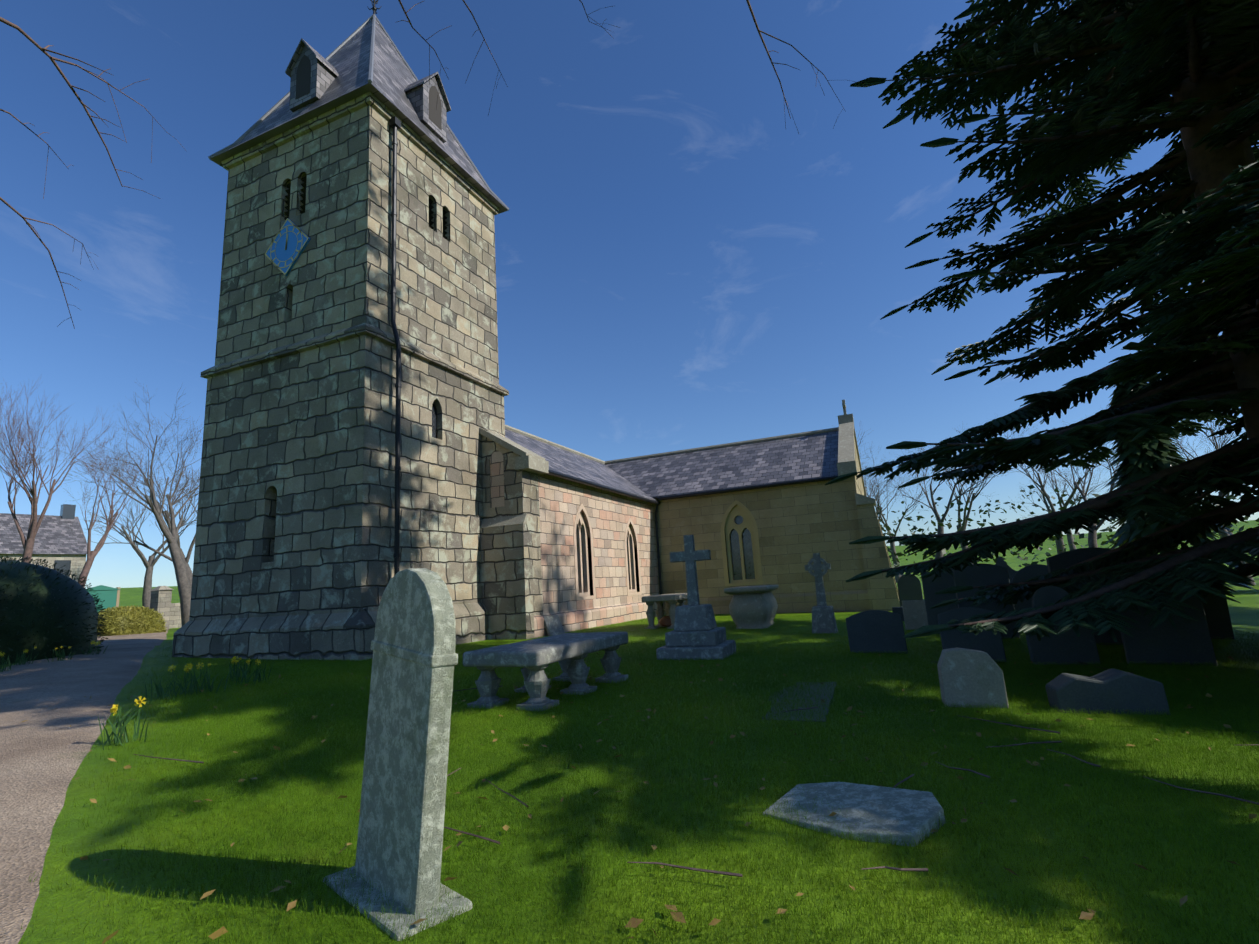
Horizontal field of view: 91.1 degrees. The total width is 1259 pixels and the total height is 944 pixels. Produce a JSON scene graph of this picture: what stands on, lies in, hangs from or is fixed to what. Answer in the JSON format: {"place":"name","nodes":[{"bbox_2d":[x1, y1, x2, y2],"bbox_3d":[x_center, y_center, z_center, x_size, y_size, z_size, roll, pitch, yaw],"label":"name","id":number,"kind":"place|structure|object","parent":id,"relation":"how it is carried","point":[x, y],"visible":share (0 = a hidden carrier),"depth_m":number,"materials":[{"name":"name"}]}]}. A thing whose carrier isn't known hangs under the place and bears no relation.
{"place":"outdoors","nodes":[
{"label":"outdoors","id":0,"kind":"place"},
{"bbox_2d":[1,504,75,577],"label":"house","id":1,"kind":"structure","parent":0,"point":[67,511],"depth_m":51.13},
{"bbox_2d":[0,628,168,943],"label":"path","id":2,"kind":"structure","parent":0,"point":[45,748],"depth_m":5.38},
{"bbox_2d":[0,0,865,328],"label":"overhanging twigs","id":3,"kind":"object","parent":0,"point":[54,60],"visible":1,"depth_m":5.22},
{"bbox_2d":[0,0,1258,588],"label":"sky","id":4,"kind":"structure","parent":0,"point":[680,266],"materials":[{"name":"blue"}]},
{"bbox_2d":[2,613,1258,943],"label":"lawn","id":5,"kind":"structure","parent":0,"point":[1116,817],"depth_m":3.28,"materials":[{"name":"green plant"}]},
{"bbox_2d":[0,553,107,663],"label":"hedge","id":6,"kind":"object","parent":5,"relation":"on","point":[9,624],"depth_m":13.94,"materials":[{"name":"plant"}]},
{"bbox_2d":[97,605,166,636],"bbox_3d":[-19.299,6.464,23.631,2.242,2.689,2.465,-8,-11,22],"label":"golden shrub","id":7,"kind":"object","parent":5,"relation":"on","point":[130,609],"depth_m":23.24,"materials":[{"name":"plant"}]},
{"bbox_2d":[323,866,471,940],"bbox_3d":[-0.937,1.831,2.446,0.720,0.335,0.300,-14,-14,44],"label":"gravestone base","id":8,"kind":"object","parent":5,"relation":"on","point":[375,908],"visible":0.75,"depth_m":2.32,"materials":[{"name":"stone"}]},
{"bbox_2d":[355,568,455,914],"bbox_3d":[-0.940,1.244,2.544,0.676,1.669,0.157,-14,-14,44],"label":"headstone","id":9,"kind":"object","parent":5,"relation":"on","point":[401,827],"visible":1,"depth_m":2.45,"materials":[{"name":"stone"}]},
{"bbox_2d":[371,640,457,667],"bbox_3d":[-0.920,0.758,2.606,0.577,0.097,0.117,-14,-14,44],"label":"headstone moulding band","id":10,"kind":"object","parent":9,"relation":"attached to","point":[428,660],"visible":0.83,"depth_m":2.46,"materials":[{"name":"stone"}]},
{"bbox_2d":[467,646,627,710],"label":"table tomb legs","id":11,"kind":"object","parent":5,"relation":"on","point":[575,670],"visible":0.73,"depth_m":6.32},
{"bbox_2d":[463,632,628,666],"bbox_3d":[-0.853,1.983,6.978,0.988,0.150,2.078,-8,-11,22],"label":"stone tabletop","id":12,"kind":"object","parent":11,"relation":"on","point":[537,652],"depth_m":6.32,"materials":[{"name":"stone"}]},
{"bbox_2d":[543,615,564,635],"bbox_3d":[-1.902,3.871,15.493,0.280,0.523,0.600,-10,-12,30],"label":"gravestone","id":13,"kind":"object","parent":5,"relation":"on","point":[553,625],"visible":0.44,"depth_m":15.44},
{"bbox_2d":[0,648,1258,943],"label":"fallen leaves","id":14,"kind":"object","parent":5,"relation":"on","point":[634,922],"depth_m":3.05,"materials":[{"name":"plant"}]},
{"bbox_2d":[659,616,670,626],"bbox_3d":[1.098,3.982,16.449,0.678,0.323,0.502,-8,-11,22],"label":"flower pot","id":15,"kind":"object","parent":5,"relation":"on","point":[664,621],"visible":0.38,"depth_m":16.30,"materials":[{"name":"ceramic"}]},
{"bbox_2d":[645,599,687,628],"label":"table tomb legs","id":16,"kind":"object","parent":5,"relation":"on","point":[670,609],"visible":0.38,"depth_m":16.21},
{"bbox_2d":[641,593,686,601],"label":"table tomb slab","id":17,"kind":"structure","parent":16,"relation":"on","point":[668,597],"depth_m":16.07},
{"bbox_2d":[656,604,735,659],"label":"grave cross steps","id":18,"kind":"structure","parent":5,"relation":"on","point":[696,633],"depth_m":9.47,"materials":[{"name":"stone"}]},
{"bbox_2d":[670,535,710,605],"bbox_3d":[0.996,1.580,9.975,0.664,1.120,0.149,-8,-11,22],"label":"grave cross","id":19,"kind":"object","parent":18,"relation":"on","point":[689,556],"visible":1,"depth_m":9.92,"materials":[{"name":"stone"}]},
{"bbox_2d":[729,591,777,628],"bbox_3d":[3.175,3.625,15.623,1.006,1.123,1.970,-8,-11,22],"label":"chest tomb","id":20,"kind":"object","parent":5,"relation":"on","point":[754,610],"visible":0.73,"depth_m":14.86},
{"bbox_2d":[724,585,778,594],"bbox_3d":[3.137,2.997,15.738,1.114,0.157,2.100,-8,-11,22],"label":"tomb lid","id":21,"kind":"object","parent":20,"relation":"on","point":[750,589],"depth_m":14.87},
{"bbox_2d":[762,682,836,721],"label":"flat grave slab","id":22,"kind":"structure","parent":5,"relation":"on","point":[813,700],"depth_m":5.82,"materials":[{"name":"stone"}]},
{"bbox_2d":[812,606,837,633],"bbox_3d":[4.170,3.314,13.201,0.537,0.860,0.398,-8,-11,25],"label":"cross pedestal","id":23,"kind":"object","parent":5,"relation":"on","point":[823,619],"visible":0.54,"depth_m":13.09,"materials":[{"name":"stone"}]},
{"bbox_2d":[804,553,830,606],"bbox_3d":[4.110,2.332,13.381,0.540,1.140,0.100,-8,-11,25],"label":"celtic cross","id":24,"kind":"object","parent":23,"relation":"on","point":[817,567],"visible":1,"depth_m":13.34,"materials":[{"name":"stone"}]},
{"bbox_2d":[763,782,945,846],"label":"flat stone slab","id":25,"kind":"structure","parent":5,"relation":"on","point":[891,809],"depth_m":3.01,"materials":[{"name":"stone"}]},
{"bbox_2d":[846,610,907,653],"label":"headstone","id":26,"kind":"object","parent":5,"relation":"on","point":[878,631],"visible":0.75,"depth_m":9.28,"materials":[{"name":"stone"}]},
{"bbox_2d":[892,607,903,620],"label":"headstone","id":27,"kind":"object","parent":5,"relation":"on","point":[898,610],"visible":0.19,"depth_m":15.18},
{"bbox_2d":[902,600,927,629],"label":"headstone","id":28,"kind":"object","parent":5,"relation":"on","point":[915,614],"visible":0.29,"depth_m":13.02,"materials":[{"name":"stone"}]},
{"bbox_2d":[921,553,963,633],"bbox_3d":[6.363,2.520,11.968,1.150,1.900,0.218,-8,-11,22],"label":"headstone","id":29,"kind":"object","parent":5,"relation":"on","point":[937,584],"visible":0.17,"depth_m":12.07,"materials":[{"name":"stone"}]},
{"bbox_2d":[937,607,1005,661],"bbox_3d":[4.444,2.286,7.993,0.700,1.047,0.249,-7,-11,19],"label":"headstone","id":30,"kind":"object","parent":5,"relation":"on","point":[990,644],"visible":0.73,"depth_m":8.02,"materials":[{"name":"stone"}]},
{"bbox_2d":[937,647,1008,708],"bbox_3d":[3.028,1.992,5.441,0.500,0.856,0.229,-7,-11,17],"label":"gravestone","id":31,"kind":"object","parent":5,"relation":"on","point":[969,676],"visible":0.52,"depth_m":5.39,"materials":[{"name":"stone"}]},
{"bbox_2d":[953,563,1019,638],"bbox_3d":[6.198,2.420,10.715,0.850,1.651,0.213,-7,-11,19],"label":"headstone","id":32,"kind":"object","parent":5,"relation":"on","point":[982,574],"visible":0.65,"depth_m":10.79,"materials":[{"name":"stone"}]},
{"bbox_2d":[995,558,1017,582],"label":"headstone","id":33,"kind":"object","parent":5,"relation":"on","point":[1003,563],"visible":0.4,"depth_m":14.76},
{"bbox_2d":[1011,564,1047,621],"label":"headstone","id":34,"kind":"object","parent":5,"relation":"on","point":[1025,573],"visible":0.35,"depth_m":12.86,"materials":[{"name":"stone"}]},
{"bbox_2d":[825,0,1258,641],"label":"conifer tree","id":35,"kind":"object","parent":5,"relation":"on","point":[1205,250],"depth_m":8.02,"materials":[{"name":"plant"}]},
{"bbox_2d":[1021,585,1100,664],"bbox_3d":[5.241,2.040,7.510,0.700,1.301,0.233,-7,-11,17],"label":"headstone","id":36,"kind":"object","parent":5,"relation":"on","point":[1070,646],"visible":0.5,"depth_m":7.46,"materials":[{"name":"stone"}]},
{"bbox_2d":[1046,547,1122,644],"bbox_3d":[7.061,2.049,9.278,1.206,1.821,0.244,-7,-11,18],"label":"headstone","id":37,"kind":"object","parent":5,"relation":"on","point":[1066,559],"visible":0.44,"depth_m":9.44,"materials":[{"name":"stone"}]},
{"bbox_2d":[1045,668,1170,714],"bbox_3d":[3.914,1.902,5.063,0.778,0.526,0.260,-6,-11,14],"label":"broken stone","id":38,"kind":"object","parent":5,"relation":"on","point":[1112,689],"visible":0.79,"depth_m":4.97,"materials":[{"name":"stone"}]},
{"bbox_2d":[1116,573,1217,665],"bbox_3d":[6.227,1.864,7.197,0.800,1.452,0.174,-9,-12,26],"label":"headstone","id":39,"kind":"object","parent":5,"relation":"on","point":[1185,640],"visible":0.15,"depth_m":7.12,"materials":[{"name":"stone"}]},
{"bbox_2d":[1180,572,1234,638],"bbox_3d":[8.610,2.152,9.423,0.800,1.501,0.228,-9,-12,28],"label":"headstone","id":40,"kind":"object","parent":5,"relation":"on","point":[1217,613],"depth_m":9.25,"materials":[{"name":"stone"}]},
{"bbox_2d":[119,520,1258,644],"bbox_3d":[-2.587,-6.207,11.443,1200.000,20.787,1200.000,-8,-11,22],"label":"hills","id":41,"kind":"structure","parent":0,"point":[1244,614],"depth_m":175.16,"materials":[{"name":"green plant"}]},
{"bbox_2d":[0,359,24,420],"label":"lime tree","id":42,"kind":"object","parent":41,"relation":"on","point":[11,402],"visible":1,"depth_m":27.98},
{"bbox_2d":[0,554,85,580],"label":"house walls","id":43,"kind":"structure","parent":41,"relation":"on","point":[78,561],"depth_m":48.20,"materials":[{"name":"stone"}]},
{"bbox_2d":[0,513,86,553],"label":"house roof","id":44,"kind":"structure","parent":43,"relation":"on","point":[54,535],"depth_m":48.65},
{"bbox_2d":[0,374,121,563],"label":"lime tree","id":45,"kind":"object","parent":41,"relation":"on","point":[28,542],"visible":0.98,"depth_m":30.17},
{"bbox_2d":[59,433,157,587],"bbox_3d":[-30.677,2.981,36.588,4.016,12.098,4.638,-8,-11,22],"label":"lime tree","id":46,"kind":"object","parent":41,"relation":"on","point":[91,555],"visible":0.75,"depth_m":35.96,"materials":[{"name":"plant"}]},
{"bbox_2d":[116,587,119,606],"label":"notice posts","id":47,"kind":"object","parent":41,"relation":"on","point":[118,598],"visible":0.18,"depth_m":25.34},
{"bbox_2d":[87,585,120,612],"bbox_3d":[-21.274,5.128,24.788,0.140,1.150,1.400,-8,-11,22],"label":"notice board","id":48,"kind":"object","parent":47,"relation":"attached to","point":[108,595],"visible":0.48,"depth_m":24.94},
{"bbox_2d":[43,379,203,625],"bbox_3d":[-20.956,1.455,26.814,6.528,10.928,9.696,-3,-10,-1],"label":"tree","id":49,"kind":"object","parent":41,"relation":"on","point":[183,581],"visible":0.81,"depth_m":26.71,"materials":[{"name":"brown plant"}]},
{"bbox_2d":[70,447,200,587],"bbox_3d":[-24.375,3.486,32.094,7.411,9.094,4.757,2,-12,-28],"label":"tree","id":50,"kind":"object","parent":41,"relation":"on","point":[187,557],"visible":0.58,"depth_m":32.24,"materials":[{"name":"brown plant"}]},
{"bbox_2d":[81,472,198,608],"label":"tree","id":51,"kind":"object","parent":41,"relation":"on","point":[149,564],"visible":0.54,"depth_m":46.83,"materials":[{"name":"brown plant"}]},
{"bbox_2d":[150,586,181,627],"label":"gate pillar","id":52,"kind":"structure","parent":41,"relation":"on","point":[161,598],"depth_m":28.05,"materials":[{"name":"stone"}]},
{"bbox_2d":[172,92,508,660],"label":"tower","id":53,"kind":"structure","parent":41,"relation":"on","point":[294,544],"depth_m":13.74,"materials":[{"name":"stone"}]},
{"bbox_2d":[266,219,310,275],"bbox_3d":[-7.891,-5.190,14.240,1.440,1.440,0.050,-8,-11,22],"label":"clock dial","id":54,"kind":"object","parent":53,"relation":"attached to","point":[281,253],"visible":0.79,"depth_m":14.19,"materials":[{"name":"blue"}]},
{"bbox_2d":[265,218,307,274],"bbox_3d":[-7.904,-5.194,14.210,1.440,1.440,0.004,-8,-11,22],"label":"clock face","id":55,"kind":"object","parent":54,"relation":"attached to","point":[296,227],"visible":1,"depth_m":14.21,"materials":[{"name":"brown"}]},
{"bbox_2d":[211,18,506,213],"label":"tower roof","id":56,"kind":"structure","parent":53,"relation":"on","point":[393,76],"depth_m":15.63,"materials":[{"name":"stone"}]},
{"bbox_2d":[289,45,336,111],"bbox_3d":[-7.874,-9.791,15.676,0.920,1.670,0.912,-8,-11,22],"label":"dormer","id":57,"kind":"object","parent":56,"relation":"on","point":[323,77],"visible":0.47,"depth_m":15.21,"materials":[{"name":"stone"}]},
{"bbox_2d":[295,55,310,99],"bbox_3d":[-8.052,-9.793,15.245,0.500,1.180,0.001,-8,-11,22],"label":"louvred dormer opening","id":58,"kind":"object","parent":57,"relation":"attached to","point":[303,75],"visible":1,"depth_m":15.23,"materials":[{"name":"wood"}]},
{"bbox_2d":[285,38,338,77],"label":"dormer roof","id":59,"kind":"structure","parent":57,"relation":"attached to","point":[297,52],"depth_m":15.40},
{"bbox_2d":[208,14,508,210],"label":"tower roof hips","id":60,"kind":"object","parent":56,"relation":"on","point":[277,104],"visible":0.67,"depth_m":17.15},
{"bbox_2d":[367,0,380,13],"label":"weather vane","id":61,"kind":"object","parent":56,"relation":"on","point":[374,8],"visible":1,"depth_m":17.98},
{"bbox_2d":[406,76,446,142],"bbox_3d":[-5.592,-9.761,16.602,0.912,1.670,0.920,-8,-11,22],"label":"dormer","id":62,"kind":"object","parent":56,"relation":"on","point":[418,95],"visible":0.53,"depth_m":16.15,"materials":[{"name":"stone"}]},
{"bbox_2d":[404,72,450,111],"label":"dormer roof","id":63,"kind":"structure","parent":62,"relation":"attached to","point":[424,80],"depth_m":16.63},
{"bbox_2d":[429,86,441,130],"bbox_3d":[-5.164,-9.755,16.416,0.001,1.180,0.500,-8,-11,22],"label":"louvred dormer opening","id":64,"kind":"object","parent":62,"relation":"attached to","point":[435,116],"visible":1,"depth_m":16.41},
{"bbox_2d":[284,176,446,238],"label":"belfry louvres","id":65,"kind":"object","parent":53,"relation":"on","point":[303,201],"visible":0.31,"depth_m":14.76,"materials":[{"name":"grey wood"}]},
{"bbox_2d":[389,116,401,575],"bbox_3d":[-4.992,-2.284,13.276,0.440,12.120,0.180,-8,-11,22],"label":"drainpipe","id":66,"kind":"object","parent":53,"relation":"attached to","point":[394,123],"visible":0.85,"depth_m":13.28,"materials":[{"name":"metal"}]},
{"bbox_2d":[432,403,435,437],"bbox_3d":[-4.684,-1.246,14.543,0.030,1.100,0.500,-8,-11,22],"label":"slit window","id":67,"kind":"structure","parent":53,"relation":"in","point":[433,421],"depth_m":14.62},
{"bbox_2d":[480,426,542,639],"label":"nave west gable","id":68,"kind":"structure","parent":41,"relation":"on","point":[511,584],"depth_m":15.13,"materials":[{"name":"stone"}]},
{"bbox_2d":[480,513,526,527],"bbox_3d":[-3.148,1.207,15.293,1.310,0.270,0.170,-8,-11,22],"label":"buttress weathering","id":69,"kind":"object","parent":68,"relation":"attached to","point":[506,520],"visible":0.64,"depth_m":15.25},
{"bbox_2d":[479,427,548,474],"bbox_3d":[-3.005,-0.567,15.978,1.500,1.282,0.960,-8,-11,22],"label":"parapet coping","id":70,"kind":"object","parent":68,"relation":"on","point":[527,460],"visible":0.82,"depth_m":15.57,"materials":[{"name":"stone"}]},
{"bbox_2d":[490,451,658,613],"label":"nave walls","id":71,"kind":"structure","parent":41,"relation":"on","point":[562,500],"depth_m":18.44,"materials":[{"name":"stone"}]},
{"bbox_2d":[505,429,658,501],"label":"nave roof","id":72,"kind":"structure","parent":71,"relation":"on","point":[560,460],"depth_m":21.39,"materials":[{"name":"stone"}]},
{"bbox_2d":[505,425,604,463],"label":"roof ridge","id":73,"kind":"structure","parent":72,"relation":"on","point":[510,428],"depth_m":24.29,"materials":[{"name":"stone"}]},
{"bbox_2d":[573,504,595,599],"bbox_3d":[-1.364,2.292,17.946,0.112,2.780,1.220,-8,-11,22],"label":"window surround","id":74,"kind":"object","parent":71,"relation":"attached to","point":[581,508],"visible":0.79,"depth_m":18.10,"materials":[{"name":"stone"}]},
{"bbox_2d":[576,511,589,595],"bbox_3d":[-1.468,2.336,17.984,0.120,2.520,0.920,-8,-11,22],"label":"window surround","id":75,"kind":"object","parent":74,"relation":"in","point":[580,528],"visible":0.6,"depth_m":18.12,"materials":[{"name":"stone"}]},
{"bbox_2d":[581,532,583,590],"bbox_3d":[-1.540,2.345,18.013,0.025,2.480,0.880,-8,-11,22],"label":"window glass","id":76,"kind":"object","parent":75,"relation":"in","point":[582,561],"depth_m":18.25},
{"bbox_2d":[547,470,662,605],"bbox_3d":[-0.437,2.742,19.439,0.255,4.522,8.330,-8,-11,22],"label":"gutter and downpipe","id":77,"kind":"object","parent":71,"relation":"attached to","point":[574,479],"visible":0.81,"depth_m":20.55,"materials":[{"name":"metal"}]},
{"bbox_2d":[625,518,641,595],"bbox_3d":[0.055,2.884,21.202,0.112,2.660,1.220,-8,-11,22],"label":"window surround","id":78,"kind":"object","parent":71,"relation":"attached to","point":[638,572],"visible":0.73,"depth_m":21.33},
{"bbox_2d":[627,526,636,592],"bbox_3d":[-0.050,2.928,21.240,0.120,2.400,0.920,-8,-11,22],"label":"window surround","id":79,"kind":"object","parent":78,"relation":"in","point":[631,565],"visible":0.6,"depth_m":21.42,"materials":[{"name":"stone"}]},
{"bbox_2d":[534,601,656,637],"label":"wall plinth","id":80,"kind":"structure","parent":41,"relation":"on","point":[580,619],"depth_m":17.89,"materials":[{"name":"stone"}]},
{"bbox_2d":[653,480,866,597],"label":"transept walls","id":81,"kind":"structure","parent":41,"relation":"on","point":[798,525],"depth_m":21.68,"materials":[{"name":"stone"}]},
{"bbox_2d":[605,431,838,497],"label":"church roof","id":82,"kind":"structure","parent":81,"relation":"on","point":[786,459],"depth_m":24.28,"materials":[{"name":"stone"}]},
{"bbox_2d":[721,500,762,585],"bbox_3d":[3.992,2.529,22.245,1.360,3.060,0.112,-8,-11,22],"label":"window surround","id":83,"kind":"object","parent":81,"relation":"attached to","point":[724,546],"visible":0.92,"depth_m":22.20,"materials":[{"name":"stone"}]},
{"bbox_2d":[725,505,758,582],"bbox_3d":[4.040,2.575,22.345,1.060,2.800,0.120,-8,-11,22],"label":"window tracery","id":84,"kind":"object","parent":83,"relation":"in","point":[734,513],"visible":0.83,"depth_m":22.34,"materials":[{"name":"stone"}]},
{"bbox_2d":[730,516,754,579],"bbox_3d":[4.070,2.586,22.416,1.020,2.760,0.025,-8,-11,22],"label":"window glass","id":85,"kind":"object","parent":84,"relation":"in","point":[748,555],"visible":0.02,"depth_m":22.34,"materials":[{"name":"glass"}]},
{"bbox_2d":[658,475,837,500],"bbox_3d":[4.121,0.596,22.192,6.601,0.160,0.130,-8,-11,22],"label":"gutter","id":86,"kind":"object","parent":81,"relation":"attached to","point":[750,487],"visible":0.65,"depth_m":22.08,"materials":[{"name":"metal"}]},
{"bbox_2d":[663,590,869,614],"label":"wall plinth","id":87,"kind":"structure","parent":81,"relation":"attached to","point":[848,601],"depth_m":20.94,"materials":[{"name":"stone"}]},
{"bbox_2d":[842,438,863,494],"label":"gable wall","id":88,"kind":"structure","parent":81,"relation":"on","point":[858,481],"depth_m":24.27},
{"bbox_2d":[837,400,866,495],"bbox_3d":[8.771,-1.128,24.667,0.600,3.640,7.800,-8,-11,22],"label":"transept coping","id":89,"kind":"object","parent":88,"relation":"on","point":[846,463],"visible":0.79,"depth_m":22.81,"materials":[{"name":"stone"}]},
{"bbox_2d":[856,504,899,610],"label":"buttress","id":90,"kind":"structure","parent":81,"relation":"attached to","point":[882,592],"depth_m":20.17,"materials":[{"name":"stone"}]},
{"bbox_2d":[855,493,876,505],"bbox_3d":[8.015,0.924,20.941,0.610,0.420,0.900,-8,-11,22],"label":"buttress cap","id":91,"kind":"object","parent":90,"relation":"on","point":[861,499],"visible":0.86,"depth_m":20.55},
{"bbox_2d":[878,519,898,596],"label":"buttress","id":92,"kind":"structure","parent":81,"relation":"attached to","point":[888,556],"depth_m":26.27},
{"bbox_2d":[856,429,870,462],"bbox_3d":[12.182,2.104,35.858,4.834,10.218,7.378,-8,-11,22],"label":"tree","id":93,"kind":"object","parent":41,"relation":"on","point":[861,442],"visible":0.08,"depth_m":34.34,"materials":[{"name":"brown plant"}]},
{"bbox_2d":[863,446,921,520],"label":"tree","id":94,"kind":"object","parent":41,"relation":"on","point":[876,499],"visible":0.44,"depth_m":51.36,"materials":[{"name":"brown plant"}]},
{"bbox_2d":[867,464,938,582],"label":"tree","id":95,"kind":"object","parent":41,"relation":"on","point":[892,547],"visible":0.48,"depth_m":66.44,"materials":[{"name":"brown plant"}]},
{"bbox_2d":[897,574,922,606],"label":"headstone","id":96,"kind":"object","parent":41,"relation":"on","point":[909,588],"visible":0.6,"depth_m":18.54,"materials":[{"name":"stone"}]},
{"bbox_2d":[880,428,1014,567],"bbox_3d":[19.503,2.260,37.880,5.071,10.016,8.586,1,-11,-24],"label":"tree","id":97,"kind":"object","parent":41,"relation":"on","point":[940,529],"visible":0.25,"depth_m":37.37,"materials":[{"name":"brown plant"}]},
{"bbox_2d":[929,441,1018,563],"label":"tree","id":98,"kind":"object","parent":41,"relation":"on","point":[973,497],"visible":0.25,"depth_m":52.41,"materials":[{"name":"brown plant"}]},
{"bbox_2d":[972,407,1109,553],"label":"tree","id":99,"kind":"object","parent":41,"relation":"on","point":[1059,542],"visible":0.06,"depth_m":40.11,"materials":[{"name":"brown plant"}]},
{"bbox_2d":[1015,464,1117,549],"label":"tree","id":100,"kind":"object","parent":41,"relation":"on","point":[1070,539],"visible":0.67,"depth_m":53.07,"materials":[{"name":"brown plant"}]},
{"bbox_2d":[876,485,1258,580],"bbox_3d":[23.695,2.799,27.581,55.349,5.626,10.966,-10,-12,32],"label":"hedge","id":101,"kind":"object","parent":41,"relation":"on","point":[899,554],"visible":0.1,"depth_m":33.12,"materials":[{"name":"green plant"}]},
{"bbox_2d":[1057,444,1188,546],"bbox_3d":[22.406,1.148,27.746,4.252,8.343,4.665,-8,-11,22],"label":"tree","id":102,"kind":"object","parent":41,"relation":"on","point":[1092,539],"visible":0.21,"depth_m":28.04,"materials":[{"name":"brown plant"}]},
{"bbox_2d":[1102,407,1255,584],"bbox_3d":[26.865,0.038,29.305,7.421,10.911,6.084,-1,-11,-15],"label":"tree","id":103,"kind":"object","parent":41,"relation":"on","point":[1220,493],"visible":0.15,"depth_m":29.43,"materials":[{"name":"brown plant"}]},
{"bbox_2d":[1101,375,1257,590],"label":"conifer tree","id":104,"kind":"object","parent":41,"relation":"on","point":[1143,461],"visible":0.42,"depth_m":24.86,"materials":[{"name":"plant"}]},
{"bbox_2d":[1199,425,1245,562],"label":"tree","id":105,"kind":"object","parent":41,"relation":"on","point":[1227,495],"visible":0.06,"depth_m":63.44,"materials":[{"name":"brown plant"}]},
{"bbox_2d":[605,427,838,463],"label":"roof ridge","id":106,"kind":"structure","parent":0,"point":[728,444],"depth_m":26.59,"materials":[{"name":"stone"}]}
]}

